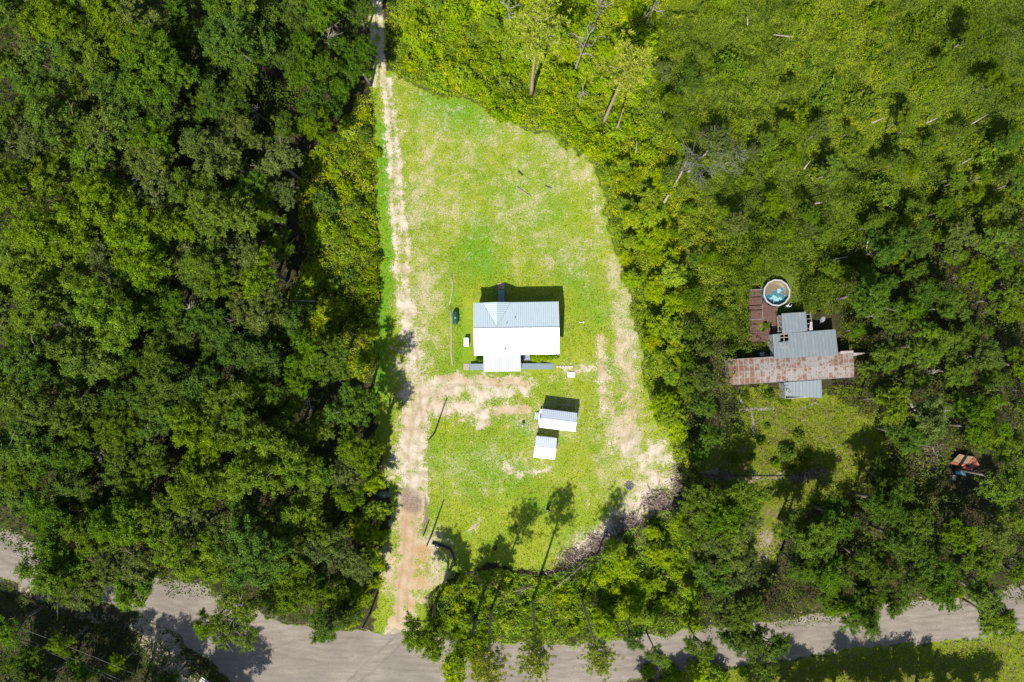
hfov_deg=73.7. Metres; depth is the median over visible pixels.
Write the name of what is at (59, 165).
broadleaf tree
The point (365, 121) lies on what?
bush
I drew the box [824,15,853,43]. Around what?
bush
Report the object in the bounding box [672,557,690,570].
bush
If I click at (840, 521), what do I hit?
broadleaf tree
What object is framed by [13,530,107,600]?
broadleaf tree
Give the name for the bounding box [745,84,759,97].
bush
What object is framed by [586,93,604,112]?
bush
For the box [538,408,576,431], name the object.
shed
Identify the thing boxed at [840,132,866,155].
bush
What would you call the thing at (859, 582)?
broadleaf tree
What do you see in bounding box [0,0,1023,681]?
ground
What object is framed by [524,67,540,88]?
bush
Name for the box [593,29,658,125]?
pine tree
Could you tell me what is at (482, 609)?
bush
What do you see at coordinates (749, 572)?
broadleaf tree
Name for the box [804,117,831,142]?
tree
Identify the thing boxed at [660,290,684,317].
tree
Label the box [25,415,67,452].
broadleaf tree
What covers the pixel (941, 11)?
bush
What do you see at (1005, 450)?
broadleaf tree
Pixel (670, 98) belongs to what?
tree
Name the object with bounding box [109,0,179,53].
broadleaf tree
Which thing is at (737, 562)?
broadleaf tree
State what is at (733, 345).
bush
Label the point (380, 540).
tree
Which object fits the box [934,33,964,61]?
bush
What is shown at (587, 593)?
bush
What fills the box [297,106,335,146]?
broadleaf tree
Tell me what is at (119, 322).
broadleaf tree
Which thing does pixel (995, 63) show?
bush
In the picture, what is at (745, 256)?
tree
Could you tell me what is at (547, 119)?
bush
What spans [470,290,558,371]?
house
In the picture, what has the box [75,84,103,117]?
broadleaf tree
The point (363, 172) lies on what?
bush
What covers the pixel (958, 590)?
broadleaf tree
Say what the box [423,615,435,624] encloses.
tree
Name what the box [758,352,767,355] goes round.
air conditioner
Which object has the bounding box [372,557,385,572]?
tree
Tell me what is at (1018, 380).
broadleaf tree
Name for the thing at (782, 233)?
tree
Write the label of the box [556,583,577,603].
bush
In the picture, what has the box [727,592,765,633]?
broadleaf tree
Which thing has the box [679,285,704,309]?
tree
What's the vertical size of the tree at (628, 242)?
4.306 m
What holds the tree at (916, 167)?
on the ground at (630, 446)
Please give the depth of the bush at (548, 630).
118.76 m
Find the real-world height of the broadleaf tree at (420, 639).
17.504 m
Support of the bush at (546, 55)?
on the ground at (630, 446)
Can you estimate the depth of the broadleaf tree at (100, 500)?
111.14 m
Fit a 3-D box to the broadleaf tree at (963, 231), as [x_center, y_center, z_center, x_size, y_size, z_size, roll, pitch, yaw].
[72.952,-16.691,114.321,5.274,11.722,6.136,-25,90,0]
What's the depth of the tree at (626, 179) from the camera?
115.74 m
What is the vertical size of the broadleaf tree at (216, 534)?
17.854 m
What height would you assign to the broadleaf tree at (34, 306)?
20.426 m
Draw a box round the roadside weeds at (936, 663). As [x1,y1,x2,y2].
[683,636,1023,681]
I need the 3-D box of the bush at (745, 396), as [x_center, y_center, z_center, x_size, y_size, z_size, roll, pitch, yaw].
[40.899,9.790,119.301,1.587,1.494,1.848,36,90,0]
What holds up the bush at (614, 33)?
on the ground at (630, 446)
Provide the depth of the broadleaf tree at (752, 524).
108.88 m
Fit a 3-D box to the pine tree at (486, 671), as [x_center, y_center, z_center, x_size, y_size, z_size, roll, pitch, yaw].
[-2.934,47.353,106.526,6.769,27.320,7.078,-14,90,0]
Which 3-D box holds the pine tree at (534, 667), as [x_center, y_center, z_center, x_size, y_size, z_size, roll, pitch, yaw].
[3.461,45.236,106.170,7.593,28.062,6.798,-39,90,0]
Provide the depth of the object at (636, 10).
116.44 m
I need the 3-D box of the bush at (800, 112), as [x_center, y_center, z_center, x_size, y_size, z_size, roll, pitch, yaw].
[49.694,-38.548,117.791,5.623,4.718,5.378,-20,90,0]
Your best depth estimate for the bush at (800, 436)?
118.87 m
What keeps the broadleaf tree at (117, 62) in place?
on the ground at (630, 446)
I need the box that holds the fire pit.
[624,481,633,489]
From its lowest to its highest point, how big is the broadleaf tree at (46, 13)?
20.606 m
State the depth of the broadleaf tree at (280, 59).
109.66 m
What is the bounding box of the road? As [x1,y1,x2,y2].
[0,527,1023,681]
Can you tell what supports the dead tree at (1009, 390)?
on the ground at (630, 446)
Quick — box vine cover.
[653,0,1023,340]
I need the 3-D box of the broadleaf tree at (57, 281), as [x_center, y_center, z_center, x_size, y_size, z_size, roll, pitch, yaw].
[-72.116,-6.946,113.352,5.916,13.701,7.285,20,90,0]
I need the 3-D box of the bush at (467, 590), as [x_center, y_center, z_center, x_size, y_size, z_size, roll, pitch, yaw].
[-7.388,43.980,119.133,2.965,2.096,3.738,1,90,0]
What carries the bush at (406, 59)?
on the ground at (630, 446)
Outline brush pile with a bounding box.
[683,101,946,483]
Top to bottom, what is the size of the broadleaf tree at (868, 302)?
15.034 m
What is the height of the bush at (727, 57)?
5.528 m
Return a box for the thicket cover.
[386,0,695,490]
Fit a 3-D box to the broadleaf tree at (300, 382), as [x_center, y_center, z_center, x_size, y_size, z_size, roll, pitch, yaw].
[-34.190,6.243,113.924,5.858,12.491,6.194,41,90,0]
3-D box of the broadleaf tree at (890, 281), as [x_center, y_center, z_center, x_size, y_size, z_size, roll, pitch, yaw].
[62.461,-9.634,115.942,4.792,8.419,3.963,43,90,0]
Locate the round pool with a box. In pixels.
[761,279,789,305]
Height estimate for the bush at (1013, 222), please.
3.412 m
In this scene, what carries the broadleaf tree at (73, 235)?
on the ground at (630, 446)
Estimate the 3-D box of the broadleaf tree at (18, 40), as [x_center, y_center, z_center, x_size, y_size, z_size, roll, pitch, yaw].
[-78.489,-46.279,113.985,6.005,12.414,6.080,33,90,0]
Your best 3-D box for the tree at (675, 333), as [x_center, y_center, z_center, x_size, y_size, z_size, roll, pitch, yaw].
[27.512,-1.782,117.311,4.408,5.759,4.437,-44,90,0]
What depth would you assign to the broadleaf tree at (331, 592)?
109.59 m
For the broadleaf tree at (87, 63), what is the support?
on the ground at (630, 446)
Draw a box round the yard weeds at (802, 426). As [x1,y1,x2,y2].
[713,386,896,511]
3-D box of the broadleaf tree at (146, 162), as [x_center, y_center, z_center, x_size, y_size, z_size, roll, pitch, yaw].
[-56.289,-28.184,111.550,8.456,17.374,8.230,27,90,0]
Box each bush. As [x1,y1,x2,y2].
[282,283,313,308]
[301,257,327,282]
[302,271,322,292]
[304,183,318,202]
[308,157,324,171]
[308,231,321,247]
[310,183,344,217]
[310,213,339,245]
[312,317,322,328]
[313,145,329,160]
[316,293,328,304]
[317,299,337,321]
[319,323,339,341]
[320,272,341,293]
[321,231,339,249]
[326,165,341,182]
[330,294,352,317]
[330,335,342,347]
[331,131,346,148]
[332,243,355,265]
[333,176,355,202]
[334,226,353,244]
[335,119,358,144]
[335,149,351,165]
[339,113,356,128]
[341,161,353,169]
[343,241,360,256]
[343,264,361,281]
[344,197,366,220]
[347,220,365,239]
[347,359,367,379]
[353,349,370,368]
[354,216,371,229]
[355,277,373,296]
[357,124,374,142]
[357,141,367,150]
[358,107,372,120]
[358,168,367,176]
[360,158,368,167]
[361,118,375,126]
[362,199,371,209]
[362,229,379,244]
[362,265,378,281]
[362,293,375,305]
[363,343,377,360]
[364,176,370,184]
[364,326,379,341]
[365,191,376,201]
[365,303,375,313]
[365,387,373,400]
[367,208,375,215]
[367,226,377,237]
[368,251,382,265]
[371,147,382,159]
[371,279,383,292]
[397,28,404,40]
[400,53,421,72]
[402,18,436,49]
[404,0,423,8]
[409,6,427,25]
[413,42,433,61]
[422,63,448,93]
[423,59,435,70]
[424,0,443,11]
[429,10,442,23]
[431,56,461,86]
[432,39,447,57]
[440,0,474,31]
[441,614,455,632]
[444,608,457,623]
[445,29,460,44]
[449,61,478,91]
[450,593,471,615]
[455,34,466,47]
[455,43,483,71]
[462,584,477,600]
[464,76,484,98]
[469,0,502,22]
[470,596,486,615]
[476,23,485,37]
[476,621,495,640]
[477,80,498,104]
[479,62,490,75]
[483,40,501,59]
[485,18,504,41]
[485,58,504,75]
[486,588,500,603]
[487,90,523,122]
[492,72,524,98]
[493,0,518,24]
[494,609,508,621]
[495,569,513,584]
[497,610,521,632]
[498,35,518,59]
[499,580,519,597]
[503,20,529,43]
[503,53,531,82]
[506,105,525,125]
[514,43,539,68]
[514,96,529,112]
[518,597,531,613]
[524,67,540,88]
[525,620,543,637]
[527,0,547,9]
[530,603,546,618]
[532,576,548,591]
[532,590,545,602]
[534,37,554,59]
[534,59,560,89]
[537,89,560,112]
[538,111,557,130]
[540,63,577,104]
[541,622,555,637]
[543,23,569,51]
[546,591,559,604]
[547,576,561,590]
[548,0,565,15]
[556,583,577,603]
[556,601,578,620]
[560,111,579,133]
[561,43,576,63]
[565,6,589,32]
[567,616,584,632]
[568,81,589,102]
[568,125,588,146]
[571,42,598,65]
[572,0,586,5]
[572,57,597,83]
[576,21,596,44]
[576,107,595,129]
[577,8,596,29]
[578,608,589,618]
[579,63,603,86]
[579,94,589,107]
[579,573,594,589]
[582,136,604,159]
[582,612,594,626]
[583,590,591,601]
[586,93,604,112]
[587,85,601,95]
[587,126,605,145]
[591,35,616,61]
[591,71,618,99]
[592,566,610,585]
[596,25,608,40]
[596,136,623,160]
[598,600,609,615]
[599,557,617,577]
[602,90,619,104]
[603,121,626,142]
[604,576,623,595]
[604,594,623,620]
[606,61,623,78]
[607,107,618,121]
[608,6,620,21]
[608,104,636,134]
[609,0,620,6]
[610,28,625,41]
[612,31,639,59]
[612,79,638,107]
[616,5,633,22]
[618,577,632,588]
[624,580,638,594]
[627,91,643,107]
[628,22,659,56]
[628,138,657,168]
[629,61,656,87]
[630,565,649,584]
[632,114,651,133]
[633,70,649,89]
[634,32,652,58]
[635,129,650,141]
[638,9,657,26]
[639,661,655,680]
[640,594,652,614]
[643,604,662,626]
[644,554,655,564]
[647,568,660,589]
[648,134,660,146]
[648,526,668,546]
[650,73,662,87]
[656,89,665,101]
[659,663,683,681]
[661,560,671,571]
[667,37,683,53]
[667,520,682,539]
[667,559,690,581]
[670,608,681,619]
[672,541,689,557]
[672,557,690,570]
[677,577,705,601]
[679,200,698,216]
[679,231,696,248]
[680,266,702,288]
[683,567,697,584]
[683,598,694,608]
[684,543,698,560]
[685,655,709,681]
[686,113,701,127]
[698,217,714,233]
[700,662,730,681]
[703,0,735,19]
[703,242,741,281]
[707,51,746,86]
[710,293,738,320]
[721,111,744,132]
[723,45,739,57]
[725,337,739,354]
[730,453,740,462]
[734,172,755,192]
[736,345,753,357]
[736,664,750,677]
[740,215,775,251]
[741,393,750,400]
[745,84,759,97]
[745,133,780,170]
[749,454,756,461]
[756,437,766,446]
[763,36,788,59]
[763,347,769,356]
[763,391,774,401]
[764,423,770,429]
[769,174,781,184]
[770,458,780,467]
[774,124,799,147]
[778,396,791,405]
[778,444,796,461]
[783,103,812,134]
[788,52,819,83]
[789,464,796,471]
[790,3,816,24]
[793,430,805,443]
[796,457,807,470]
[801,259,815,273]
[804,450,814,461]
[805,163,828,183]
[809,93,833,116]
[814,71,842,97]
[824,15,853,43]
[839,229,862,247]
[840,85,879,121]
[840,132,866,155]
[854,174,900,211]
[859,40,885,65]
[862,3,889,26]
[873,64,896,84]
[881,133,905,154]
[886,215,916,237]
[890,92,910,113]
[895,192,924,219]
[896,13,936,50]
[907,66,948,101]
[910,132,938,159]
[922,2,948,29]
[924,219,946,243]
[931,182,968,206]
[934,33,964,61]
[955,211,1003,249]
[959,0,977,18]
[962,133,1011,174]
[966,108,978,120]
[977,58,999,79]
[985,31,1003,49]
[1000,84,1019,103]
[1001,213,1020,231]
[1005,121,1023,135]
[1008,185,1023,205]
[1014,143,1023,159]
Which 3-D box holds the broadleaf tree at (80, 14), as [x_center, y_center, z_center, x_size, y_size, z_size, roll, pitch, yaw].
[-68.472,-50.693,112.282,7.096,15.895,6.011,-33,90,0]
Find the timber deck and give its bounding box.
[747,289,777,341]
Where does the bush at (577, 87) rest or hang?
on the ground at (630, 446)
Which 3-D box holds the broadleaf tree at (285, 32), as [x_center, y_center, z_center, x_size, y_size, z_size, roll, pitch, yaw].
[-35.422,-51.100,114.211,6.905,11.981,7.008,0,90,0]
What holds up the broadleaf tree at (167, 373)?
on the ground at (630, 446)
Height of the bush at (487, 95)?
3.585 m
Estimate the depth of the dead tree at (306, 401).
113.58 m
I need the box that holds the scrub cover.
[286,94,379,383]
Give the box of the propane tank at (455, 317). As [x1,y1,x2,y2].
[453,311,457,324]
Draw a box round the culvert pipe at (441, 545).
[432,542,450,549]
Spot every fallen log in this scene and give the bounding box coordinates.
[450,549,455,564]
[501,585,532,595]
[539,562,584,601]
[673,160,686,187]
[704,474,816,476]
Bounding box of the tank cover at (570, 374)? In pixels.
[567,372,574,376]
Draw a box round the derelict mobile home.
[724,312,864,398]
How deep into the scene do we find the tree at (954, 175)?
113.60 m
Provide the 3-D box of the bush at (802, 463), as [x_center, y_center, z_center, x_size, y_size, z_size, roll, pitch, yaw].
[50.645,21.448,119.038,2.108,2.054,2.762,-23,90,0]
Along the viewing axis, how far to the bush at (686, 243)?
118.45 m
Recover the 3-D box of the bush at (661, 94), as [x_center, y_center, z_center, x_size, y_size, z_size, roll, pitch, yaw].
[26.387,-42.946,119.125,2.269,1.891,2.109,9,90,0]
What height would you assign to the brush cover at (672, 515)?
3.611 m
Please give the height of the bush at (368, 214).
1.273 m
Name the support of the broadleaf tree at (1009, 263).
on the ground at (630, 446)
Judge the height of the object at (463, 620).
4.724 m
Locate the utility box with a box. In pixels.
[464,338,468,345]
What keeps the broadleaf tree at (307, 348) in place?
on the ground at (630, 446)
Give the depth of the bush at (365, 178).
119.27 m
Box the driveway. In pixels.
[369,0,532,632]
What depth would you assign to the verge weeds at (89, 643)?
119.41 m
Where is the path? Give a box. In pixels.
[738,390,817,434]
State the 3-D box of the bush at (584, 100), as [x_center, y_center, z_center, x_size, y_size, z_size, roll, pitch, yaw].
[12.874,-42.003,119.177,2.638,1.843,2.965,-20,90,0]
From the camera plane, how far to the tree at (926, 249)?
114.59 m
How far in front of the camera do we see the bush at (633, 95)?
118.55 m
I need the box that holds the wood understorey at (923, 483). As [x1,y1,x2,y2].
[681,193,1023,634]
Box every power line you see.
[13,625,150,681]
[16,635,123,681]
[17,639,113,680]
[427,441,428,524]
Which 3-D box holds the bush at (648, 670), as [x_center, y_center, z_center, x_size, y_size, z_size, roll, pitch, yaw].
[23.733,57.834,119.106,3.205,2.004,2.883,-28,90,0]
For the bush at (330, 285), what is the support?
on the ground at (630, 446)
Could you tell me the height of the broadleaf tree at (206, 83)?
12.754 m
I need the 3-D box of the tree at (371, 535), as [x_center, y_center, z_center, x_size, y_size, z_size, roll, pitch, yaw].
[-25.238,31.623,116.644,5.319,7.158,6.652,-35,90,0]
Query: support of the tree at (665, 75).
on the ground at (630, 446)
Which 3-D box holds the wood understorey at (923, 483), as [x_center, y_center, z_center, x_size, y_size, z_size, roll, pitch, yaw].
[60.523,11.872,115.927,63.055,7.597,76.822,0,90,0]
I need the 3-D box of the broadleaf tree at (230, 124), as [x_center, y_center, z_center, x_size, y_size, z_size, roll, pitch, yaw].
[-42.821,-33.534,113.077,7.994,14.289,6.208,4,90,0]
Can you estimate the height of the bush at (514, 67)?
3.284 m
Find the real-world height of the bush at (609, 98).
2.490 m
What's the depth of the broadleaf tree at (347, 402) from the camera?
105.74 m
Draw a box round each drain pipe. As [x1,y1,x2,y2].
[449,275,452,304]
[450,306,452,365]
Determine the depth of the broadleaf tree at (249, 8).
103.59 m
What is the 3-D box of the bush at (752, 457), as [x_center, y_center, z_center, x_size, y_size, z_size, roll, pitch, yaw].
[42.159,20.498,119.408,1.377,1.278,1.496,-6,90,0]
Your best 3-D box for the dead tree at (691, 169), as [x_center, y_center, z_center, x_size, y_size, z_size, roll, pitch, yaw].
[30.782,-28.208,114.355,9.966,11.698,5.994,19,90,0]
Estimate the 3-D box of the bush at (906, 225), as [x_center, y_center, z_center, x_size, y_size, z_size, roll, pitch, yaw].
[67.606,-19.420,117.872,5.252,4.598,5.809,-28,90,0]
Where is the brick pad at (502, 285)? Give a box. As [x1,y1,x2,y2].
[498,283,504,288]
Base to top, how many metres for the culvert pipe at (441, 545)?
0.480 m
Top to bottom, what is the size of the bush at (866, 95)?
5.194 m
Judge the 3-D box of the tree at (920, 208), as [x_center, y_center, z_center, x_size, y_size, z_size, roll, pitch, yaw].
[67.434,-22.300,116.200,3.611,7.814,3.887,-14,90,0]
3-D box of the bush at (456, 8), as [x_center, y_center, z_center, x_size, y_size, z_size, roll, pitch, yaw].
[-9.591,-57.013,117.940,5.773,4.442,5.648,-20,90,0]
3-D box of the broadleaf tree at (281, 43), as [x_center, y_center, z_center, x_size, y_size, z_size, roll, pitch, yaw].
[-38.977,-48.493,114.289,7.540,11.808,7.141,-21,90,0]
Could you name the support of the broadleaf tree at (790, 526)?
on the ground at (630, 446)
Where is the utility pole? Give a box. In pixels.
[361,612,370,628]
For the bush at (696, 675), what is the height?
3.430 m
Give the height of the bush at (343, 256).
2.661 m
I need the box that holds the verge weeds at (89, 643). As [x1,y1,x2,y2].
[0,584,225,681]
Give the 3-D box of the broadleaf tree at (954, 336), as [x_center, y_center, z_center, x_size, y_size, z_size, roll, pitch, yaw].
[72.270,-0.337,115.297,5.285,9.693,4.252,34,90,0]
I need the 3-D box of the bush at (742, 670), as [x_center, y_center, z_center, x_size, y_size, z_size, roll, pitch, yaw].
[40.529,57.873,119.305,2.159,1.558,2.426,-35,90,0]
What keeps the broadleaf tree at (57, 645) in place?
on the ground at (630, 446)
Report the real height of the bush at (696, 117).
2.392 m
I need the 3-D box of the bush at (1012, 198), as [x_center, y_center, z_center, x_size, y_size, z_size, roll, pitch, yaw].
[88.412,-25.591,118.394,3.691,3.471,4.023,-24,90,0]
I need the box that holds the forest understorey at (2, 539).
[0,0,362,627]
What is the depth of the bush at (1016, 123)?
118.50 m
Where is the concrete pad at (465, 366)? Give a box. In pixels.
[463,363,468,369]
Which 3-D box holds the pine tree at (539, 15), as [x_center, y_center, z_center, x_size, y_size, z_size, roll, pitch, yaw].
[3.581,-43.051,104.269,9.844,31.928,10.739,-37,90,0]
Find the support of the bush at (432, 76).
on the ground at (630, 446)
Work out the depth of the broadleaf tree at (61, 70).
105.75 m
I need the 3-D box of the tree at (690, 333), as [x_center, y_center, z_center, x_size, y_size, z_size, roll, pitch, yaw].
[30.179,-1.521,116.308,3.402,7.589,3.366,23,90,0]
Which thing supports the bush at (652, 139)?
on the ground at (630, 446)
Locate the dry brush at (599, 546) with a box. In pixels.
[449,461,693,606]
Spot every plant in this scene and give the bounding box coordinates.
[753,321,761,330]
[762,321,769,329]
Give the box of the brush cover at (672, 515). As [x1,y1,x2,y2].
[424,504,705,649]
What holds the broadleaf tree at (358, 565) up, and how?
on the ground at (630, 446)
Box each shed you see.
[534,435,556,458]
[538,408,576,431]
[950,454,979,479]
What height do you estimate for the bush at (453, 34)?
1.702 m
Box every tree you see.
[0,0,65,43]
[0,47,27,78]
[0,96,41,133]
[0,115,88,173]
[0,116,41,154]
[0,157,62,211]
[0,221,63,285]
[0,247,84,290]
[0,276,21,305]
[0,294,47,344]
[0,330,58,396]
[0,347,53,409]
[0,367,98,443]
[0,379,51,412]
[0,419,45,467]
[0,461,57,496]
[0,483,43,517]
[0,604,47,650]
[0,636,63,681]
[1,320,54,351]
[2,256,66,283]
[3,57,63,103]
[3,194,114,267]
[5,209,90,259]
[6,406,73,438]
[8,276,101,339]
[10,655,75,681]
[11,31,65,77]
[12,0,81,44]
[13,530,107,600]
[18,31,112,91]
[19,160,98,207]
[21,488,83,557]
[23,91,86,150]
[23,492,78,539]
[24,144,86,197]
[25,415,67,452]
[27,437,105,484]
[31,541,100,596]
[35,555,114,615]
[37,327,111,389]
[39,463,113,517]
[43,73,90,118]
[44,286,101,328]
[45,625,92,656]
[46,237,110,266]
[46,276,99,318]
[49,414,98,465]
[52,22,125,86]
[53,100,123,156]
[55,318,98,357]
[56,592,77,610]
[57,7,105,38]
[57,257,107,303]
[57,335,119,390]
[58,510,113,557]
[60,0,113,27]
[60,188,106,226]
[63,429,108,472]
[64,142,133,179]
[65,272,160,356]
[65,651,109,681]
[68,580,106,612]
[69,397,110,440]
[71,171,149,250]
[74,100,147,155]
[74,170,156,218]
[74,570,110,604]
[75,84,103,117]
[75,343,133,381]
[80,30,124,79]
[82,237,127,286]
[82,484,122,518]
[85,0,141,57]
[86,496,161,550]
[87,539,151,588]
[88,445,106,460]
[89,67,177,144]
[89,399,149,452]
[95,374,148,414]
[96,38,140,85]
[97,440,164,498]
[98,268,147,309]
[103,0,165,51]
[103,646,138,675]
[105,207,175,259]
[108,342,144,380]
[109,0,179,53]
[109,241,181,293]
[110,553,173,601]
[111,566,167,612]
[114,23,200,109]
[120,126,189,184]
[120,431,160,458]
[120,542,168,586]
[124,168,185,221]
[125,71,200,139]
[125,113,193,163]
[125,440,187,488]
[126,384,181,440]
[127,489,174,532]
[130,283,181,334]
[130,334,193,392]
[135,204,211,250]
[135,282,194,333]
[137,350,207,423]
[140,504,195,551]
[143,268,189,301]
[145,0,200,48]
[145,93,201,143]
[148,32,200,81]
[153,525,228,589]
[155,314,202,362]
[157,497,227,552]
[157,664,185,681]
[162,226,197,276]
[162,460,225,516]
[163,401,229,466]
[165,167,216,206]
[176,235,240,287]
[177,245,244,300]
[177,299,200,309]
[178,128,239,178]
[178,378,226,435]
[178,452,231,490]
[179,355,236,406]
[180,210,222,238]
[181,18,233,74]
[183,186,266,242]
[183,298,237,339]
[185,248,245,301]
[186,466,226,511]
[187,421,228,468]
[188,82,221,123]
[188,522,233,572]
[192,331,226,371]
[193,607,225,640]
[194,7,280,76]
[194,376,254,428]
[195,62,237,111]
[195,461,254,502]
[197,169,226,202]
[198,88,255,139]
[199,120,246,172]
[199,318,241,367]
[200,0,257,20]
[202,580,264,653]
[205,0,281,43]
[207,406,275,458]
[208,40,273,94]
[208,135,248,179]
[210,500,281,557]
[211,514,297,593]
[214,109,270,151]
[217,231,280,283]
[217,424,307,502]
[224,283,289,336]
[224,479,265,519]
[231,169,279,207]
[232,329,282,383]
[235,243,288,302]
[235,362,291,410]
[246,101,272,125]
[247,387,281,418]
[248,414,297,459]
[250,134,303,180]
[253,0,285,20]
[253,573,287,617]
[256,203,288,230]
[258,22,298,68]
[258,503,287,526]
[263,508,313,563]
[265,175,299,210]
[265,228,299,261]
[269,40,298,78]
[270,110,305,141]
[273,300,316,338]
[273,560,324,615]
[274,541,315,587]
[275,394,307,421]
[275,490,324,530]
[276,14,313,53]
[277,0,319,42]
[279,445,335,501]
[282,362,316,399]
[283,0,325,16]
[283,327,327,379]
[286,28,341,98]
[289,556,328,614]
[292,412,335,447]
[294,79,343,122]
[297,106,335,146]
[298,529,346,567]
[299,494,330,523]
[300,395,319,409]
[302,334,353,385]
[304,0,346,37]
[306,606,341,644]
[307,517,349,556]
[314,21,342,47]
[319,571,348,605]
[322,599,345,616]
[323,381,383,428]
[324,589,362,629]
[325,73,354,105]
[327,34,380,86]
[329,450,366,491]
[330,482,366,511]
[333,0,377,33]
[333,44,351,65]
[334,423,385,478]
[334,543,376,585]
[343,33,377,68]
[343,579,364,601]
[343,610,360,629]
[344,513,383,546]
[353,601,365,617]
[358,585,371,608]
[360,545,380,570]
[361,468,390,496]
[361,500,393,523]
[365,576,385,589]
[368,442,384,462]
[372,530,386,545]
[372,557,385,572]
[400,11,420,38]
[400,600,448,663]
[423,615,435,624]
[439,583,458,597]
[439,648,469,681]
[448,614,497,677]
[456,572,469,585]
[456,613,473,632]
[466,607,515,681]
[479,11,499,33]
[479,570,489,578]
[500,0,518,22]
[504,0,576,97]
[509,596,556,681]
[516,11,531,27]
[556,66,577,81]
[566,21,604,70]
[566,624,576,636]
[576,596,625,681]
[577,84,587,103]
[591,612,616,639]
[593,0,614,29]
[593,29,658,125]
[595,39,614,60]
[600,161,618,182]
[601,537,627,561]
[613,156,631,173]
[613,164,646,191]
[614,550,637,579]
[615,108,623,129]
[615,196,637,211]
[617,248,632,267]
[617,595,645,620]
[618,206,644,229]
[619,268,645,287]
[620,234,638,251]
[623,619,644,651]
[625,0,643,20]
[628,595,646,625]
[634,186,661,213]
[634,227,653,251]
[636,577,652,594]
[640,329,665,352]
[642,206,664,227]
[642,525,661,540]
[643,629,670,670]
[644,271,669,305]
[644,541,663,555]
[644,606,661,621]
[645,0,662,26]
[645,247,664,263]
[645,314,670,336]
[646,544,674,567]
[647,226,667,252]
[648,390,681,413]
[649,343,676,372]
[650,166,668,193]
[652,61,673,82]
[652,411,667,426]
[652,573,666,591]
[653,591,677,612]
[654,406,688,430]
[658,259,686,286]
[659,90,684,116]
[659,247,680,262]
[660,118,674,133]
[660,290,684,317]
[661,165,680,186]
[661,314,684,342]
[663,367,681,385]
[664,417,688,443]
[667,338,690,366]
[669,226,678,239]
[670,511,691,535]
[673,63,704,93]
[675,141,733,187]
[676,482,723,539]
[677,373,698,398]
[677,513,719,550]
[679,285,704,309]
[679,350,698,374]
[679,577,693,590]
[681,617,718,666]
[682,322,703,340]
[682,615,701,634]
[683,148,703,172]
[687,253,700,267]
[687,391,717,418]
[687,544,718,574]
[688,439,711,461]
[691,364,719,395]
[693,558,738,598]
[694,341,716,356]
[695,125,747,176]
[696,177,714,194]
[699,421,723,447]
[700,125,734,159]
[700,248,719,264]
[700,527,745,561]
[701,489,749,545]
[704,590,735,631]
[708,306,728,325]
[713,544,747,580]
[714,616,755,657]
[715,205,732,218]
[716,560,746,590]
[717,512,750,557]
[719,282,733,295]
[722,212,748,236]
[722,479,770,518]
[726,548,761,586]
[726,591,765,619]
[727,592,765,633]
[738,623,792,681]
[739,515,763,546]
[741,251,751,263]
[744,250,764,270]
[746,142,760,161]
[758,127,775,147]
[759,189,788,218]
[766,217,782,230]
[772,218,795,240]
[772,508,813,553]
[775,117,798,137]
[780,77,800,97]
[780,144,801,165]
[780,542,821,581]
[784,515,837,562]
[793,195,810,208]
[793,203,819,224]
[797,220,818,239]
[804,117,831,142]
[805,551,854,597]
[809,494,860,540]
[810,153,848,186]
[810,583,844,618]
[813,223,834,244]
[815,256,841,277]
[817,274,832,290]
[819,162,839,172]
[819,587,851,615]
[830,264,854,281]
[833,272,898,318]
[837,535,904,585]
[838,588,882,640]
[842,124,856,136]
[843,322,865,337]
[844,195,862,204]
[847,262,882,292]
[850,474,915,534]
[850,573,887,609]
[854,361,879,378]
[857,384,911,425]
[858,213,885,234]
[858,225,910,268]
[859,300,910,333]
[860,454,908,492]
[863,339,919,374]
[868,515,937,567]
[868,581,911,620]
[869,154,891,168]
[872,416,931,455]
[874,206,890,217]
[876,148,909,171]
[876,210,898,233]
[880,271,899,295]
[881,542,953,596]
[885,107,915,129]
[885,391,953,444]
[886,502,935,542]
[888,321,951,370]
[889,296,926,332]
[890,250,907,263]
[891,99,916,118]
[891,256,928,284]
[893,218,934,258]
[893,367,931,389]
[894,123,915,134]
[898,158,921,177]
[898,197,929,217]
[900,277,957,315]
[907,364,938,376]
[908,559,964,614]
[908,572,964,606]
[911,240,932,256]
[922,285,972,321]
[923,135,939,149]
[923,196,960,222]
[925,520,960,559]
[926,227,947,242]
[928,52,952,68]
[928,352,975,388]
[928,518,979,554]
[929,244,970,264]
[929,386,980,418]
[933,217,979,259]
[935,169,967,188]
[939,327,962,351]
[939,332,966,355]
[940,255,995,295]
[942,120,975,138]
[944,171,967,190]
[945,421,1002,455]
[947,548,1002,580]
[951,394,1014,442]
[952,12,988,48]
[953,461,1023,506]
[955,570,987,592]
[955,577,1008,617]
[958,596,1019,639]
[959,318,994,352]
[960,225,1021,259]
[961,339,1006,370]
[962,521,1016,557]
[965,184,985,202]
[966,288,1015,314]
[966,425,1023,467]
[969,67,1010,97]
[970,167,992,183]
[970,203,999,223]
[972,356,1014,390]
[972,500,1023,533]
[975,301,1023,324]
[977,552,1023,585]
[985,272,1023,305]
[988,163,1023,198]
[991,388,1023,396]
[992,253,1023,287]
[993,126,1023,150]
[993,199,1018,223]
[1001,220,1023,258]
[1001,360,1023,382]
[1002,395,1023,422]
[1004,123,1022,145]
[1005,346,1023,382]
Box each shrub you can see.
[477,355,482,363]
[530,354,537,362]
[535,354,542,362]
[541,354,550,361]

